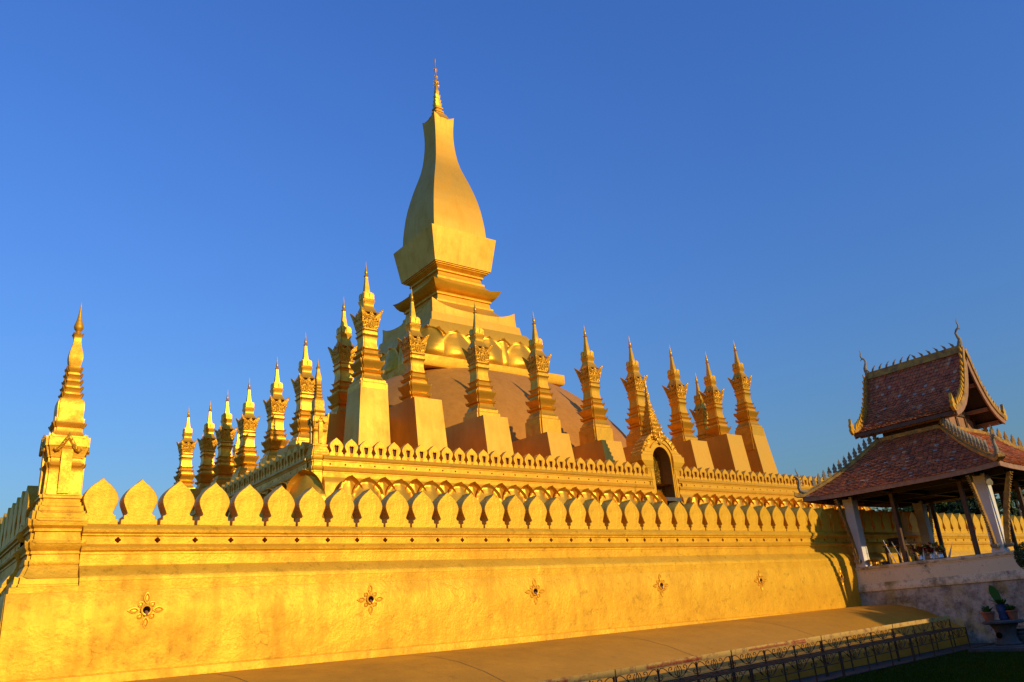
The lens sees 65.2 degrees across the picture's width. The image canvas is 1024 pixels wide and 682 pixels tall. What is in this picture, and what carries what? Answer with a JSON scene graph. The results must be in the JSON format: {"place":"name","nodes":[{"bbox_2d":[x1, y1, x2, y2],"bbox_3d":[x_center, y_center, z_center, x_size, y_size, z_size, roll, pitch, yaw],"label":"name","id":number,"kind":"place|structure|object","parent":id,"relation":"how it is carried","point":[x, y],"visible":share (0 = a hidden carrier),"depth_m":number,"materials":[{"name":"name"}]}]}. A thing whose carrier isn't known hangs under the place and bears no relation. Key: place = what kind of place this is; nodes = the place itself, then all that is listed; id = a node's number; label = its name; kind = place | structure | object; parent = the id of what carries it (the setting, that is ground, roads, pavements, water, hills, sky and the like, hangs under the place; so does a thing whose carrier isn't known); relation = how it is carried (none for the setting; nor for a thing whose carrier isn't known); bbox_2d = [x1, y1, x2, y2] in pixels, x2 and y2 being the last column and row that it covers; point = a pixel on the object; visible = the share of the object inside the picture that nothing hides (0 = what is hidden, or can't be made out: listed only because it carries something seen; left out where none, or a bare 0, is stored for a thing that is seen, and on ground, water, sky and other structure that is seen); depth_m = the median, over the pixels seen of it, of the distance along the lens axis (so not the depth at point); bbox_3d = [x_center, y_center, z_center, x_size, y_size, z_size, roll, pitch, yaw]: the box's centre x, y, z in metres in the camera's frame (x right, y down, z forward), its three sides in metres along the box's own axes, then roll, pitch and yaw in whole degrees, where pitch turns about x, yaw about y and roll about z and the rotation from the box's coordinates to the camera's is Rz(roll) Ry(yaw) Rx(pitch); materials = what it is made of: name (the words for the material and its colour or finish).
{"place":"outdoors","nodes":[
{"label":"outdoors","id":0,"kind":"place"},
{"bbox_2d":[0,0,1023,521],"label":"sky","id":1,"kind":"structure","parent":0,"point":[807,186],"materials":[{"name":"blue"}]},
{"bbox_2d":[656,483,681,504],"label":"terrace","id":2,"kind":"structure","parent":0,"point":[657,484],"depth_m":49.38,"materials":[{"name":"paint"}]},
{"bbox_2d":[173,410,196,488],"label":"golden stupa","id":3,"kind":"object","parent":2,"relation":"on","point":[185,471],"visible":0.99,"depth_m":71.17,"materials":[{"name":"gold metal"}]},
{"bbox_2d":[190,401,217,498],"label":"golden stupa","id":4,"kind":"object","parent":2,"relation":"on","point":[207,442],"visible":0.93,"depth_m":65.78,"materials":[{"name":"gold metal"}]},
{"bbox_2d":[201,392,237,491],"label":"golden stupa","id":5,"kind":"object","parent":2,"relation":"on","point":[223,469],"visible":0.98,"depth_m":63.37,"materials":[{"name":"gold metal"}]},
{"bbox_2d":[232,429,239,472],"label":"golden stupa","id":6,"kind":"object","parent":2,"relation":"on","point":[235,447],"visible":0.11,"depth_m":74.36,"materials":[{"name":"gold metal"}]},
{"bbox_2d":[231,378,260,479],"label":"golden stupa","id":7,"kind":"object","parent":2,"relation":"on","point":[246,459],"visible":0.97,"depth_m":60.78,"materials":[{"name":"gold metal"}]},
{"bbox_2d":[259,357,289,465],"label":"golden stupa","id":8,"kind":"object","parent":2,"relation":"on","point":[275,441],"visible":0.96,"depth_m":56.68,"materials":[{"name":"gold metal"}]},
{"bbox_2d":[277,334,314,454],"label":"golden stupa","id":9,"kind":"object","parent":2,"relation":"on","point":[303,383],"visible":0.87,"depth_m":52.48,"materials":[{"name":"gold metal"}]},
{"bbox_2d":[325,298,356,451],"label":"golden stupa","id":10,"kind":"object","parent":2,"relation":"on","point":[342,353],"visible":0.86,"depth_m":47.10,"materials":[{"name":"gold metal"}]},
{"bbox_2d":[342,266,390,456],"bbox_3d":[-8.235,1.515,44.929,2.280,13.540,2.280,10,-24,-36],"label":"golden stupa","id":11,"kind":"object","parent":2,"relation":"on","point":[367,413],"visible":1,"depth_m":44.36,"materials":[{"name":"gold metal"}]},
{"bbox_2d":[389,287,446,450],"bbox_3d":[-6.600,3.014,48.041,1.970,12.500,6.980,10,-24,-36],"label":"golden stupa","id":12,"kind":"object","parent":2,"relation":"on","point":[416,417],"visible":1,"depth_m":45.93,"materials":[{"name":"gold metal"}]},
{"bbox_2d":[445,300,513,455],"bbox_3d":[-2.881,3.633,50.780,1.970,12.500,6.980,10,-24,-36],"label":"golden stupa","id":13,"kind":"object","parent":2,"relation":"on","point":[484,425],"visible":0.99,"depth_m":48.89,"materials":[{"name":"gold metal"}]},
{"bbox_2d":[378,59,626,447],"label":"great stupa","id":14,"kind":"object","parent":2,"relation":"on","point":[443,255],"visible":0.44,"depth_m":69.87,"materials":[{"name":"paint"}]},
{"bbox_2d":[512,314,574,460],"bbox_3d":[0.974,4.277,53.619,1.970,12.500,6.980,10,-24,-36],"label":"golden stupa","id":15,"kind":"object","parent":2,"relation":"on","point":[545,437],"visible":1,"depth_m":51.69,"materials":[{"name":"gold metal"}]},
{"bbox_2d":[572,328,625,463],"bbox_3d":[4.679,5.126,56.252,1.970,12.500,6.980,10,-24,-36],"label":"golden stupa","id":16,"kind":"object","parent":2,"relation":"on","point":[597,441],"visible":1,"depth_m":54.35,"materials":[{"name":"gold metal"}]},
{"bbox_2d":[620,335,647,463],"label":"golden stupa","id":17,"kind":"object","parent":2,"relation":"on","point":[634,384],"visible":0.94,"depth_m":57.74,"materials":[{"name":"gold metal"}]},
{"bbox_2d":[662,345,713,505],"bbox_3d":[11.796,6.603,61.374,1.970,12.500,6.980,10,-24,-36],"label":"golden stupa","id":18,"kind":"object","parent":2,"relation":"on","point":[691,449],"visible":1,"depth_m":59.62,"materials":[{"name":"gold metal"}]},
{"bbox_2d":[689,374,708,439],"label":"golden stupa","id":19,"kind":"object","parent":2,"relation":"on","point":[700,415],"visible":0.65,"depth_m":68.63,"materials":[{"name":"gold metal"}]},
{"bbox_2d":[699,352,750,471],"bbox_3d":[15.206,7.194,63.876,1.970,12.500,6.980,10,-24,-36],"label":"golden stupa","id":20,"kind":"object","parent":2,"relation":"on","point":[727,451],"visible":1,"depth_m":61.76,"materials":[{"name":"gold metal"}]},
{"bbox_2d":[728,341,777,474],"bbox_3d":[19.603,6.402,65.335,2.280,13.900,2.280,10,-24,-36],"label":"golden stupa","id":21,"kind":"object","parent":2,"relation":"on","point":[750,430],"visible":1,"depth_m":64.64,"materials":[{"name":"gold metal"}]},
{"bbox_2d":[785,643,993,681],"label":"path","id":22,"kind":"structure","parent":0,"point":[863,668],"depth_m":24.01,"materials":[{"name":"grey concrete"}]},
{"bbox_2d":[536,670,614,681],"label":"metal fence","id":23,"kind":"object","parent":22,"relation":"on","point":[608,674],"visible":1,"depth_m":15.43,"materials":[{"name":"metal"}]},
{"bbox_2d":[614,650,752,681],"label":"metal fence","id":24,"kind":"object","parent":22,"relation":"on","point":[658,666],"visible":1,"depth_m":17.47,"materials":[{"name":"metal"}]},
{"bbox_2d":[820,624,914,676],"bbox_3d":[10.360,8.914,23.181,4.761,1.080,0.500,13,-26,-42],"label":"metal fence","id":25,"kind":"object","parent":22,"relation":"on","point":[847,634],"visible":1,"depth_m":23.12,"materials":[{"name":"metal"}]},
{"bbox_2d":[892,615,970,660],"bbox_3d":[13.900,9.752,26.439,4.963,1.080,0.500,13,-26,-42],"label":"metal fence","id":26,"kind":"object","parent":22,"relation":"on","point":[921,622],"visible":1,"depth_m":26.37,"materials":[{"name":"metal"}]},
{"bbox_2d":[883,537,917,563],"bbox_3d":[17.257,9.331,35.556,1.200,1.150,0.900,10,-24,-36],"label":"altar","id":27,"kind":"object","parent":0,"point":[895,542],"visible":0.55,"depth_m":35.52,"materials":[{"name":"brown wood"}]},
{"bbox_2d":[793,321,1023,642],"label":"prayer pavilion","id":28,"kind":"structure","parent":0,"point":[928,415],"depth_m":34.23,"materials":[{"name":"brown tile"}]},
{"bbox_2d":[868,559,881,565],"bbox_3d":[15.600,9.513,34.387,0.600,0.270,0.600,10,-24,-36],"label":"offering tray","id":29,"kind":"object","parent":28,"relation":"on","point":[875,561],"visible":0.94,"depth_m":34.27,"materials":[{"name":"gold metal"}]},
{"bbox_2d":[909,544,928,560],"bbox_3d":[16.900,8.743,33.154,0.724,0.704,0.713,10,-24,-36],"label":"flower arrangement","id":30,"kind":"object","parent":28,"relation":"on","point":[917,549],"visible":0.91,"depth_m":33.05,"materials":[{"name":"plant"}]},
{"bbox_2d":[921,540,938,558],"bbox_3d":[17.232,8.589,32.924,0.799,0.790,0.761,10,-24,-36],"label":"flower arrangement","id":31,"kind":"object","parent":28,"relation":"on","point":[929,548],"visible":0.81,"depth_m":32.85,"materials":[{"name":"plant"}]},
{"bbox_2d":[930,542,945,557],"bbox_3d":[17.333,8.512,32.520,0.634,0.651,0.596,10,-24,-36],"label":"flower arrangement","id":32,"kind":"object","parent":28,"relation":"on","point":[939,550],"visible":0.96,"depth_m":32.43,"materials":[{"name":"plant"}]},
{"bbox_2d":[819,643,1023,681],"bbox_3d":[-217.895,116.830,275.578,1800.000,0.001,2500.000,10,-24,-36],"label":"lawn","id":33,"kind":"structure","parent":0,"point":[995,677],"depth_m":20.84,"materials":[{"name":"plant"}]},
{"bbox_2d":[0,486,37,632],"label":"boundary wall","id":34,"kind":"structure","parent":33,"relation":"on","point":[12,521],"depth_m":18.73,"materials":[{"name":"gold metal"}]},
{"bbox_2d":[0,477,1023,681],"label":"boundary wall","id":35,"kind":"structure","parent":33,"relation":"on","point":[174,589],"depth_m":21.83,"materials":[{"name":"gold metal"}]},
{"bbox_2d":[1,302,90,595],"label":"corner tower","id":36,"kind":"structure","parent":35,"relation":"on","point":[50,548],"depth_m":17.86,"materials":[{"name":"gold metal"}]},
{"bbox_2d":[122,604,968,681],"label":"wall apron","id":37,"kind":"object","parent":33,"relation":"on","point":[535,661],"depth_m":20.76,"materials":[{"name":"paint"}]},
{"bbox_2d":[730,636,844,681],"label":"metal fence","id":38,"kind":"object","parent":33,"relation":"on","point":[765,647],"visible":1,"depth_m":20.07,"materials":[{"name":"metal"}]},
{"bbox_2d":[873,502,947,512],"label":"leafy tree","id":39,"kind":"object","parent":33,"relation":"on","point":[907,509],"visible":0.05,"depth_m":79.90,"materials":[{"name":"green plant"}]},
{"bbox_2d":[937,494,1022,516],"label":"leafy tree","id":40,"kind":"object","parent":33,"relation":"on","point":[954,506],"visible":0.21,"depth_m":77.42,"materials":[{"name":"green plant"}]},
{"bbox_2d":[968,644,1023,651],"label":"stone slab","id":41,"kind":"structure","parent":33,"relation":"on","point":[995,648],"depth_m":26.02,"materials":[{"name":"grey stone"}]},
{"bbox_2d":[982,619,1023,645],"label":"stone table","id":42,"kind":"object","parent":41,"relation":"on","point":[1005,632],"visible":0.98,"depth_m":26.57,"materials":[{"name":"grey stone"}]},
{"bbox_2d":[980,605,994,620],"bbox_3d":[16.132,9.226,27.148,0.508,0.502,0.463,10,-24,-36],"label":"potted plant","id":43,"kind":"object","parent":42,"relation":"on","point":[988,614],"visible":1,"depth_m":26.99,"materials":[{"name":"green plant"}]},
{"bbox_2d":[989,585,1009,619],"bbox_3d":[16.580,8.875,27.219,0.432,1.144,0.602,10,-24,-36],"label":"potted plant","id":44,"kind":"object","parent":42,"relation":"on","point":[1000,605],"visible":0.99,"depth_m":27.13,"materials":[{"name":"green plant"}]},
{"bbox_2d":[1005,603,1017,619],"bbox_3d":[16.790,9.071,26.892,0.430,0.526,0.402,-14,-22,25],"label":"potted plant","id":45,"kind":"object","parent":42,"relation":"on","point":[1012,611],"visible":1,"depth_m":26.78,"materials":[{"name":"green plant"}]},
{"bbox_2d":[1016,625,1023,643],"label":"offering stand","id":46,"kind":"object","parent":41,"relation":"on","point":[1020,632],"visible":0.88,"depth_m":26.63,"materials":[{"name":"grey stone"}]},
{"bbox_2d":[1013,542,1023,568],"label":"topiary tree","id":47,"kind":"object","parent":33,"relation":"on","point":[1019,557],"visible":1,"depth_m":28.11,"materials":[{"name":"green plant"}]},
{"bbox_2d":[995,490,1023,515],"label":"palm tree","id":48,"kind":"object","parent":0,"point":[1013,495],"visible":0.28,"depth_m":74.78,"materials":[{"name":"green plant"}]},
{"label":"lower terrace","id":49,"kind":"structure","parent":0,"visible":0},
{"bbox_2d":[190,442,308,520],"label":"lotus terrace wall","id":50,"kind":"structure","parent":49,"relation":"on","point":[268,477],"depth_m":38.96,"materials":[{"name":"gold metal"}]},
{"bbox_2d":[305,361,328,483],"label":"terrace corner tower","id":51,"kind":"structure","parent":49,"relation":"on","point":[317,422],"depth_m":36.26,"materials":[{"name":"gold metal"}]},
{"bbox_2d":[286,438,871,520],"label":"lotus terrace wall","id":52,"kind":"structure","parent":49,"relation":"on","point":[407,472],"depth_m":41.83,"materials":[{"name":"gold metal"}]},
{"bbox_2d":[629,377,683,505],"bbox_3d":[9.258,7.380,49.219,3.800,11.420,2.473,10,-24,-36],"label":"gateway","id":53,"kind":"object","parent":52,"relation":"attached to","point":[657,455],"visible":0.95,"depth_m":49.75,"materials":[{"name":"gold metal"}]},
{"bbox_2d":[653,452,664,495],"bbox_3d":[8.742,8.307,49.694,1.600,3.170,0.005,10,-24,-36],"label":"carved door","id":54,"kind":"structure","parent":53,"relation":"in","point":[657,468],"depth_m":50.03,"materials":[{"name":"gold metal"}]}
]}

